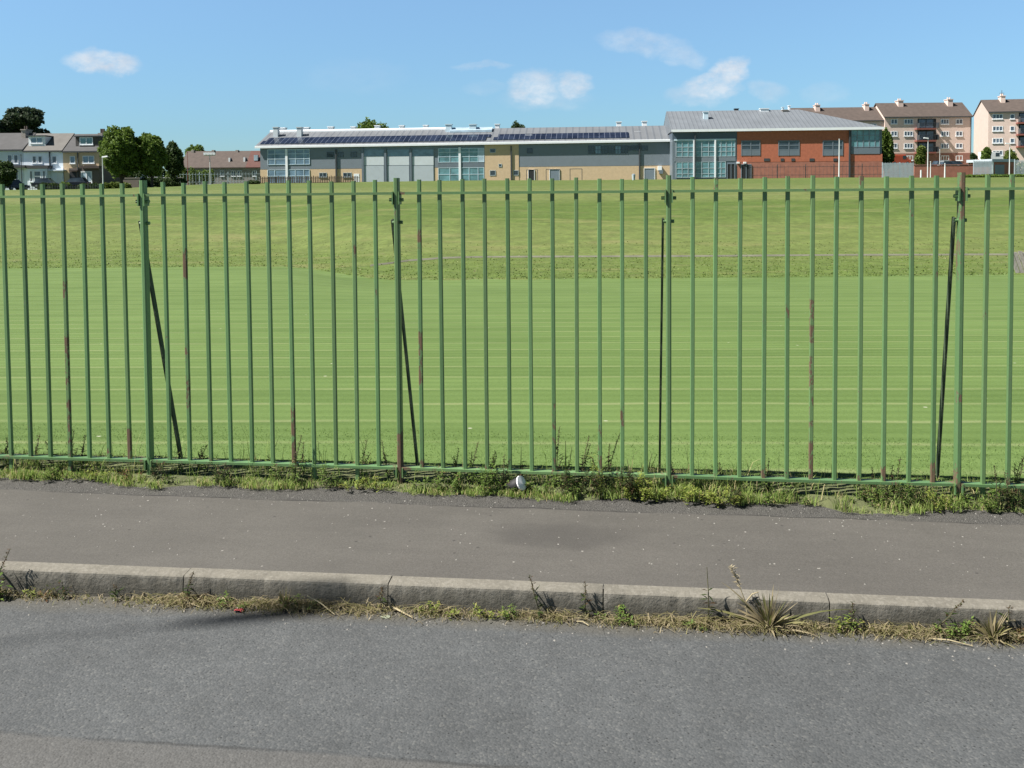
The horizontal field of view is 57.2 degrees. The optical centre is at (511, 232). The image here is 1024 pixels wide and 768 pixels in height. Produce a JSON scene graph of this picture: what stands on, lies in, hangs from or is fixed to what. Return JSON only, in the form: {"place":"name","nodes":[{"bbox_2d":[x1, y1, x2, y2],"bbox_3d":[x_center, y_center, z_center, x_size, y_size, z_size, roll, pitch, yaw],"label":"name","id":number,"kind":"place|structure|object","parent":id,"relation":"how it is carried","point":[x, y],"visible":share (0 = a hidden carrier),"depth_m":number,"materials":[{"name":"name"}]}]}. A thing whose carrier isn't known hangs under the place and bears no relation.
{"place":"outdoors","nodes":[
{"label":"outdoors","id":0,"kind":"place"},
{"bbox_2d":[0,177,1023,482],"bbox_3d":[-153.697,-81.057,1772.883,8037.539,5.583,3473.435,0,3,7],"label":"field","id":1,"kind":"structure","parent":0,"point":[898,321],"depth_m":14.88,"materials":[{"name":"green plant"}]},
{"bbox_2d":[0,160,17,186],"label":"broadleaf tree","id":2,"kind":"object","parent":1,"relation":"on","point":[8,172],"visible":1,"depth_m":126.94,"materials":[{"name":"green plant"}]},
{"bbox_2d":[5,180,29,189],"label":"parked car","id":3,"kind":"object","parent":1,"relation":"on","point":[15,184],"visible":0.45,"depth_m":130.22,"materials":[{"name":"black metal"}]},
{"bbox_2d":[0,133,35,189],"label":"terraced house","id":4,"kind":"structure","parent":1,"relation":"on","point":[13,146],"depth_m":142.72,"materials":[{"name":"white paint"}]},
{"bbox_2d":[0,106,49,132],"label":"pine tree","id":5,"kind":"object","parent":1,"relation":"on","point":[15,119],"visible":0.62,"depth_m":173.90,"materials":[{"name":"green plant"}]},
{"bbox_2d":[31,178,58,187],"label":"parked car","id":6,"kind":"object","parent":1,"relation":"on","point":[36,182],"visible":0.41,"depth_m":138.01,"materials":[{"name":"grey metal"}]},
{"bbox_2d":[20,126,74,189],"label":"terraced house","id":7,"kind":"structure","parent":1,"relation":"on","point":[43,155],"depth_m":142.64,"materials":[{"name":"white paint"}]},
{"bbox_2d":[25,183,98,189],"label":"garden railing","id":8,"kind":"object","parent":1,"relation":"on","point":[70,186],"visible":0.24,"depth_m":129.82,"materials":[{"name":"grey metal"}]},
{"bbox_2d":[59,177,90,184],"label":"parked car","id":9,"kind":"object","parent":1,"relation":"on","point":[75,180],"visible":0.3,"depth_m":138.58,"materials":[{"name":"grey metal"}]},
{"bbox_2d":[62,129,119,188],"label":"terraced house","id":10,"kind":"structure","parent":1,"relation":"on","point":[81,157],"depth_m":142.66,"materials":[{"name":"grey tile"}]},
{"bbox_2d":[81,171,91,182],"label":"window","id":11,"kind":"structure","parent":10,"relation":"in","point":[88,174],"depth_m":142.65,"materials":[{"name":"white glass"}]},
{"bbox_2d":[82,156,94,163],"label":"window","id":12,"kind":"structure","parent":10,"relation":"in","point":[86,159],"depth_m":142.58,"materials":[{"name":"white glass"}]},
{"bbox_2d":[100,181,131,188],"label":"hedge","id":13,"kind":"object","parent":1,"relation":"on","point":[113,185],"visible":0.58,"depth_m":135.58,"materials":[{"name":"green plant"}]},
{"bbox_2d":[97,125,142,182],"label":"broadleaf tree","id":14,"kind":"object","parent":1,"relation":"on","point":[119,147],"visible":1,"depth_m":129.76,"materials":[{"name":"green plant"}]},
{"bbox_2d":[125,168,165,177],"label":"hedge","id":15,"kind":"object","parent":1,"relation":"on","point":[138,174],"visible":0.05,"depth_m":195.20,"materials":[{"name":"green plant"}]},
{"bbox_2d":[136,132,169,186],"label":"broadleaf tree","id":16,"kind":"object","parent":1,"relation":"on","point":[152,152],"visible":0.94,"depth_m":132.27,"materials":[{"name":"green plant"}]},
{"bbox_2d":[123,177,183,187],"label":"garden wall","id":17,"kind":"structure","parent":1,"relation":"on","point":[134,182],"depth_m":185.70,"materials":[{"name":"stone"}]},
{"bbox_2d":[140,176,187,187],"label":"hedge","id":18,"kind":"object","parent":1,"relation":"on","point":[171,181],"visible":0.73,"depth_m":149.44,"materials":[{"name":"green plant"}]},
{"bbox_2d":[164,140,184,183],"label":"broadleaf tree","id":19,"kind":"object","parent":1,"relation":"on","point":[174,166],"visible":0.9,"depth_m":148.85,"materials":[{"name":"green plant"}]},
{"bbox_2d":[184,144,203,153],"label":"broadleaf tree","id":20,"kind":"object","parent":1,"relation":"on","point":[197,147],"visible":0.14,"depth_m":226.68,"materials":[{"name":"green plant"}]},
{"bbox_2d":[188,166,215,184],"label":"hedge","id":21,"kind":"object","parent":1,"relation":"on","point":[195,178],"visible":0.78,"depth_m":191.44,"materials":[{"name":"green plant"}]},
{"bbox_2d":[179,171,256,184],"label":"wire fence","id":22,"kind":"object","parent":1,"relation":"on","point":[189,174],"visible":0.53,"depth_m":164.71,"materials":[{"name":"grey metal"}]},
{"bbox_2d":[184,150,260,184],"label":"building","id":23,"kind":"structure","parent":1,"relation":"on","point":[223,165],"depth_m":204.98,"materials":[{"name":"brown tile"}]},
{"bbox_2d":[260,175,357,183],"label":"timber fence","id":24,"kind":"object","parent":1,"relation":"on","point":[280,178],"visible":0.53,"depth_m":159.72,"materials":[{"name":"brown wood"}]},
{"bbox_2d":[356,117,388,128],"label":"broadleaf tree","id":25,"kind":"object","parent":1,"relation":"on","point":[368,124],"visible":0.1,"depth_m":222.76,"materials":[{"name":"green plant"}]},
{"bbox_2d":[255,105,883,182],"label":"school building","id":26,"kind":"structure","parent":1,"relation":"on","point":[734,143],"depth_m":178.33,"materials":[{"name":"grey metal"}]},
{"bbox_2d":[549,169,559,179],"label":"door","id":27,"kind":"structure","parent":26,"relation":"in","point":[555,174],"depth_m":178.58,"materials":[{"name":"white metal"}]},
{"bbox_2d":[644,168,654,179],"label":"door","id":28,"kind":"structure","parent":26,"relation":"in","point":[649,173],"depth_m":177.01,"materials":[{"name":"white metal"}]},
{"bbox_2d":[749,164,877,178],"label":"wire fence","id":29,"kind":"object","parent":1,"relation":"on","point":[846,174],"visible":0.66,"depth_m":149.75,"materials":[{"name":"metal"}]},
{"bbox_2d":[790,102,883,129],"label":"block of flats","id":30,"kind":"structure","parent":1,"relation":"on","point":[865,113],"depth_m":207.56,"materials":[{"name":"brown tile"}]},
{"bbox_2d":[882,127,894,170],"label":"broadleaf tree","id":31,"kind":"object","parent":1,"relation":"on","point":[888,153],"visible":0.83,"depth_m":176.67,"materials":[{"name":"green plant"}]},
{"bbox_2d":[882,162,914,177],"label":"palisade fence","id":32,"kind":"object","parent":1,"relation":"on","point":[890,173],"visible":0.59,"depth_m":163.68,"materials":[{"name":"grey metal"}]},
{"bbox_2d":[892,155,910,163],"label":"van","id":33,"kind":"object","parent":1,"relation":"on","point":[902,159],"visible":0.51,"depth_m":180.78,"materials":[{"name":"red metal"}]},
{"bbox_2d":[914,145,926,164],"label":"broadleaf tree","id":34,"kind":"object","parent":1,"relation":"on","point":[920,155],"visible":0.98,"depth_m":190.98,"materials":[{"name":"green plant"}]},
{"bbox_2d":[874,97,972,176],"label":"block of flats","id":35,"kind":"structure","parent":1,"relation":"on","point":[945,127],"depth_m":204.32,"materials":[{"name":"brick"}]},
{"bbox_2d":[919,119,932,127],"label":"balcony door","id":36,"kind":"structure","parent":35,"relation":"in","point":[921,122],"depth_m":204.09,"materials":[{"name":"grey glass"}]},
{"bbox_2d":[919,131,932,139],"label":"balcony door","id":37,"kind":"structure","parent":35,"relation":"in","point":[925,133],"depth_m":204.19,"materials":[{"name":"grey glass"}]},
{"bbox_2d":[914,164,972,177],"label":"brick wall","id":38,"kind":"structure","parent":1,"relation":"on","point":[952,170],"depth_m":165.69,"materials":[{"name":"red brick"}]},
{"bbox_2d":[973,160,992,174],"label":"palisade fence","id":39,"kind":"object","parent":1,"relation":"on","point":[977,166],"visible":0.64,"depth_m":162.67,"materials":[{"name":"grey metal"}]},
{"bbox_2d":[980,147,991,158],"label":"broadleaf tree","id":40,"kind":"object","parent":1,"relation":"on","point":[986,152],"visible":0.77,"depth_m":182.88,"materials":[{"name":"green plant"}]},
{"bbox_2d":[966,159,1013,174],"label":"garage","id":41,"kind":"structure","parent":1,"relation":"on","point":[1000,166],"depth_m":167.55,"materials":[{"name":"concrete"}]},
{"bbox_2d":[965,174,1023,177],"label":"hedge","id":42,"kind":"object","parent":1,"relation":"on","point":[993,175],"visible":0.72,"depth_m":157.45,"materials":[{"name":"green plant"}]},
{"bbox_2d":[973,94,1023,172],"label":"block of flats","id":43,"kind":"structure","parent":1,"relation":"on","point":[998,123],"depth_m":194.07,"materials":[{"name":"beige paint"}]},
{"bbox_2d":[1003,148,1018,160],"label":"broadleaf tree","id":44,"kind":"object","parent":1,"relation":"on","point":[1013,154],"visible":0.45,"depth_m":182.78,"materials":[{"name":"green plant"}]},
{"bbox_2d":[1014,251,1023,272],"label":"timber stand","id":45,"kind":"object","parent":1,"relation":"on","point":[1019,261],"visible":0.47,"depth_m":33.80,"materials":[{"name":"grey wood"}]},
{"bbox_2d":[0,592,1023,767],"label":"road","id":46,"kind":"structure","parent":0,"point":[99,685],"depth_m":3.32,"materials":[{"name":"grey asphalt"}]},
{"bbox_2d":[46,580,71,599],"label":"weed","id":47,"kind":"object","parent":46,"relation":"on","point":[63,591],"visible":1,"depth_m":4.13,"materials":[{"name":"green plant"}]},
{"bbox_2d":[217,590,246,608],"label":"weed","id":48,"kind":"object","parent":46,"relation":"on","point":[222,600],"visible":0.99,"depth_m":4.04,"materials":[{"name":"green plant"}]},
{"bbox_2d":[270,590,293,606],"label":"grass clump","id":49,"kind":"object","parent":46,"relation":"on","point":[283,600],"visible":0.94,"depth_m":4.01,"materials":[{"name":"plant"}]},
{"bbox_2d":[417,600,460,619],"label":"weed","id":50,"kind":"object","parent":46,"relation":"on","point":[437,605],"visible":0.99,"depth_m":3.94,"materials":[{"name":"green plant"}]},
{"bbox_2d":[469,602,507,620],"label":"weed","id":51,"kind":"object","parent":46,"relation":"on","point":[479,610],"visible":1,"depth_m":3.91,"materials":[{"name":"green plant"}]},
{"bbox_2d":[0,587,1023,647],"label":"gutter grass","id":52,"kind":"structure","parent":46,"relation":"on","point":[207,600],"depth_m":3.88,"materials":[{"name":"plant"}]},
{"bbox_2d":[500,605,533,620],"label":"weed","id":53,"kind":"object","parent":46,"relation":"on","point":[512,613],"visible":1,"depth_m":3.90,"materials":[{"name":"green plant"}]},
{"bbox_2d":[15,486,1023,666],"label":"gravel","id":54,"kind":"structure","parent":46,"relation":"on","point":[541,571],"depth_m":4.14,"materials":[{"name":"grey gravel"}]},
{"bbox_2d":[528,575,543,615],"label":"weed","id":55,"kind":"object","parent":46,"relation":"on","point":[535,596],"visible":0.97,"depth_m":3.90,"materials":[{"name":"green plant"}]},
{"bbox_2d":[579,582,592,619],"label":"weed","id":56,"kind":"object","parent":46,"relation":"on","point":[585,592],"visible":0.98,"depth_m":3.89,"materials":[{"name":"green plant"}]},
{"bbox_2d":[594,604,637,625],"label":"weed","id":57,"kind":"object","parent":46,"relation":"on","point":[625,615],"visible":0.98,"depth_m":3.86,"materials":[{"name":"green plant"}]},
{"bbox_2d":[699,572,718,619],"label":"weed","id":58,"kind":"object","parent":46,"relation":"on","point":[708,599],"visible":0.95,"depth_m":3.83,"materials":[{"name":"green plant"}]},
{"bbox_2d":[603,591,829,625],"bbox_3d":[0.495,1.654,3.939,60.006,0.280,0.055,0,3,6],"label":"kerb bed","id":59,"kind":"object","parent":46,"relation":"on","point":[603,607],"visible":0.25,"depth_m":3.92,"materials":[{"name":"concrete"}]},
{"bbox_2d":[0,561,1023,633],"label":"kerb","id":60,"kind":"structure","parent":59,"relation":"on","point":[236,584],"depth_m":3.97,"materials":[{"name":"concrete"}]},
{"bbox_2d":[729,565,757,616],"bbox_3d":[0.937,1.474,3.804,0.123,0.257,0.033,0,3,13],"label":"grass stalk","id":61,"kind":"object","parent":46,"relation":"on","point":[739,586],"depth_m":3.81,"materials":[{"name":"plant"}]},
{"bbox_2d":[700,583,855,636],"bbox_3d":[1.062,1.510,3.745,0.627,0.191,0.110,0,3,7],"label":"grass clump","id":62,"kind":"object","parent":46,"relation":"on","point":[767,615],"visible":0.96,"depth_m":3.77,"materials":[{"name":"plant"}]},
{"bbox_2d":[828,614,864,632],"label":"weed","id":63,"kind":"object","parent":46,"relation":"on","point":[838,628],"visible":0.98,"depth_m":3.76,"materials":[{"name":"green plant"}]},
{"bbox_2d":[839,601,857,631],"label":"weed","id":64,"kind":"object","parent":46,"relation":"on","point":[848,620],"visible":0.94,"depth_m":3.76,"materials":[{"name":"green plant"}]},
{"bbox_2d":[931,600,963,635],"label":"weed","id":65,"kind":"object","parent":46,"relation":"on","point":[952,613],"visible":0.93,"depth_m":3.72,"materials":[{"name":"brown plant"}]},
{"bbox_2d":[930,616,975,643],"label":"weed","id":66,"kind":"object","parent":46,"relation":"on","point":[964,626],"visible":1,"depth_m":3.70,"materials":[{"name":"green plant"}]},
{"bbox_2d":[962,610,1019,648],"bbox_3d":[1.903,1.537,3.660,0.286,0.131,0.086,0,3,7],"label":"grass clump","id":67,"kind":"object","parent":46,"relation":"on","point":[991,627],"visible":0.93,"depth_m":3.68,"materials":[{"name":"plant"}]},
{"bbox_2d":[0,478,1023,599],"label":"pavement","id":68,"kind":"structure","parent":0,"point":[279,535],"depth_m":4.52,"materials":[{"name":"grey asphalt"}]},
{"bbox_2d":[0,423,1023,515],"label":"verge","id":69,"kind":"structure","parent":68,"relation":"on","point":[825,501],"depth_m":5.32,"materials":[{"name":"plant"}]},
{"bbox_2d":[26,461,70,481],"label":"weed","id":70,"kind":"object","parent":69,"relation":"on","point":[51,470],"visible":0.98,"depth_m":5.47,"materials":[{"name":"green plant"}]},
{"bbox_2d":[68,463,113,481],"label":"weed","id":71,"kind":"object","parent":69,"relation":"on","point":[93,473],"visible":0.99,"depth_m":5.46,"materials":[{"name":"green plant"}]},
{"bbox_2d":[148,460,166,480],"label":"weed","id":72,"kind":"object","parent":69,"relation":"on","point":[154,470],"visible":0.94,"depth_m":5.42,"materials":[{"name":"green plant"}]},
{"bbox_2d":[209,462,235,483],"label":"weed","id":73,"kind":"object","parent":69,"relation":"on","point":[218,474],"visible":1,"depth_m":5.36,"materials":[{"name":"green plant"}]},
{"bbox_2d":[269,456,309,484],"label":"weed","id":74,"kind":"object","parent":69,"relation":"on","point":[288,475],"visible":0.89,"depth_m":5.35,"materials":[{"name":"green plant"}]},
{"bbox_2d":[314,462,344,487],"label":"weed","id":75,"kind":"object","parent":69,"relation":"on","point":[325,475],"visible":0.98,"depth_m":5.30,"materials":[{"name":"green plant"}]},
{"bbox_2d":[340,476,388,491],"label":"weed","id":76,"kind":"object","parent":69,"relation":"on","point":[383,485],"visible":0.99,"depth_m":5.25,"materials":[{"name":"green plant"}]},
{"bbox_2d":[406,466,459,492],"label":"weed","id":77,"kind":"object","parent":69,"relation":"on","point":[438,485],"visible":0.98,"depth_m":5.20,"materials":[{"name":"green plant"}]},
{"bbox_2d":[442,470,494,490],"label":"weed","id":78,"kind":"object","parent":69,"relation":"on","point":[477,481],"visible":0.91,"depth_m":5.24,"materials":[{"name":"green plant"}]},
{"bbox_2d":[477,460,513,495],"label":"weed","id":79,"kind":"object","parent":69,"relation":"on","point":[489,480],"visible":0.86,"depth_m":5.17,"materials":[{"name":"green plant"}]},
{"bbox_2d":[497,454,511,489],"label":"weed","id":80,"kind":"object","parent":69,"relation":"on","point":[502,472],"visible":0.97,"depth_m":5.19,"materials":[{"name":"green plant"}]},
{"bbox_2d":[0,172,1023,502],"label":"railing fence","id":81,"kind":"object","parent":69,"relation":"on","point":[668,198],"visible":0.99,"depth_m":5.20,"materials":[{"name":"green metal"}]},
{"bbox_2d":[506,476,525,490],"bbox_3d":[0.019,1.379,5.153,0.111,0.099,0.080,1,3,27],"label":"plastic cup","id":82,"kind":"object","parent":69,"relation":"on","point":[518,482],"visible":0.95,"depth_m":5.13,"materials":[{"name":"white plastic"}]},
{"bbox_2d":[524,474,579,497],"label":"weed","id":83,"kind":"object","parent":69,"relation":"on","point":[531,486],"visible":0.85,"depth_m":5.15,"materials":[{"name":"green plant"}]},
{"bbox_2d":[552,426,564,480],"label":"weed","id":84,"kind":"object","parent":69,"relation":"on","point":[557,449],"visible":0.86,"depth_m":5.27,"materials":[{"name":"green plant"}]},
{"bbox_2d":[558,466,606,496],"bbox_3d":[0.375,1.358,5.125,0.300,0.160,0.186,-1,3,-14],"label":"weed","id":85,"kind":"object","parent":69,"relation":"on","point":[565,483],"visible":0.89,"depth_m":5.11,"materials":[{"name":"green plant"}]},
{"bbox_2d":[576,436,590,481],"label":"weed","id":86,"kind":"object","parent":69,"relation":"on","point":[583,463],"visible":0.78,"depth_m":5.28,"materials":[{"name":"green plant"}]},
{"bbox_2d":[577,452,625,490],"bbox_3d":[0.490,1.332,5.175,0.296,0.203,0.189,0,3,7],"label":"weed","id":87,"kind":"object","parent":69,"relation":"on","point":[596,467],"visible":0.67,"depth_m":5.20,"materials":[{"name":"green plant"}]},
{"bbox_2d":[589,464,642,499],"bbox_3d":[0.563,1.346,5.087,0.297,0.182,0.178,0,3,7],"label":"weed","id":88,"kind":"object","parent":69,"relation":"on","point":[630,487],"visible":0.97,"depth_m":5.07,"materials":[{"name":"green plant"}]},
{"bbox_2d":[622,471,675,500],"bbox_3d":[0.716,1.363,5.052,0.275,0.150,0.189,2,3,39],"label":"weed","id":89,"kind":"object","parent":69,"relation":"on","point":[649,493],"visible":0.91,"depth_m":5.04,"materials":[{"name":"green plant"}]},
{"bbox_2d":[632,479,669,501],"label":"weed","id":90,"kind":"object","parent":69,"relation":"on","point":[644,495],"visible":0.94,"depth_m":5.03,"materials":[{"name":"green plant"}]},
{"bbox_2d":[664,484,725,505],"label":"weed","id":91,"kind":"object","parent":69,"relation":"on","point":[693,494],"visible":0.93,"depth_m":4.98,"materials":[{"name":"green plant"}]},
{"bbox_2d":[692,484,740,507],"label":"weed","id":92,"kind":"object","parent":69,"relation":"on","point":[718,502],"visible":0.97,"depth_m":4.95,"materials":[{"name":"green plant"}]},
{"bbox_2d":[759,482,809,504],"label":"weed","id":93,"kind":"object","parent":69,"relation":"on","point":[768,499],"visible":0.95,"depth_m":4.98,"materials":[{"name":"green plant"}]},
{"bbox_2d":[847,485,909,506],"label":"weed","id":94,"kind":"object","parent":69,"relation":"on","point":[872,497],"visible":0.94,"depth_m":4.91,"materials":[{"name":"green plant"}]},
{"bbox_2d":[887,457,902,491],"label":"weed","id":95,"kind":"object","parent":69,"relation":"on","point":[892,477],"visible":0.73,"depth_m":5.05,"materials":[{"name":"green plant"}]},
{"bbox_2d":[862,483,933,506],"bbox_3d":[2.020,1.373,4.907,0.358,0.123,0.161,0,3,7],"label":"weed","id":96,"kind":"object","parent":69,"relation":"on","point":[896,496],"visible":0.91,"depth_m":4.88,"materials":[{"name":"green plant"}]},
{"bbox_2d":[888,482,944,506],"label":"weed","id":97,"kind":"object","parent":69,"relation":"on","point":[906,490],"visible":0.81,"depth_m":4.90,"materials":[{"name":"green plant"}]},
{"bbox_2d":[919,488,958,512],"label":"weed","id":98,"kind":"object","parent":69,"relation":"on","point":[946,498],"visible":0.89,"depth_m":4.88,"materials":[{"name":"green plant"}]},
{"bbox_2d":[950,488,1004,511],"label":"weed","id":99,"kind":"object","parent":69,"relation":"on","point":[988,494],"visible":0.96,"depth_m":4.85,"materials":[{"name":"green plant"}]},
{"bbox_2d":[989,465,1001,507],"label":"weed","id":100,"kind":"object","parent":69,"relation":"on","point":[999,484],"visible":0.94,"depth_m":4.85,"materials":[{"name":"green plant"}]},
{"bbox_2d":[978,487,1023,511],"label":"weed","id":101,"kind":"object","parent":69,"relation":"on","point":[1021,501],"visible":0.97,"depth_m":4.82,"materials":[{"name":"green plant"}]},
{"bbox_2d":[1010,456,1023,497],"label":"weed","id":102,"kind":"object","parent":69,"relation":"on","point":[1017,473],"visible":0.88,"depth_m":4.97,"materials":[{"name":"green plant"}]},
{"bbox_2d":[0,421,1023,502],"bbox_3d":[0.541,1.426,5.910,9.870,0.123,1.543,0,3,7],"label":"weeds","id":103,"kind":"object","parent":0,"point":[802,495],"depth_m":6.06,"materials":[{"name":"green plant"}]},
{"bbox_2d":[0,237,1023,279],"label":"bank grass","id":104,"kind":"structure","parent":0,"point":[416,278],"depth_m":38.41,"materials":[{"name":"green plant"}]},
{"bbox_2d":[0,0,1023,175],"label":"sky","id":105,"kind":"structure","parent":0,"point":[218,75],"materials":[{"name":"blue"}]},
{"bbox_2d":[370,253,1007,265],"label":"path","id":106,"kind":"structure","parent":0,"point":[684,256],"depth_m":40.91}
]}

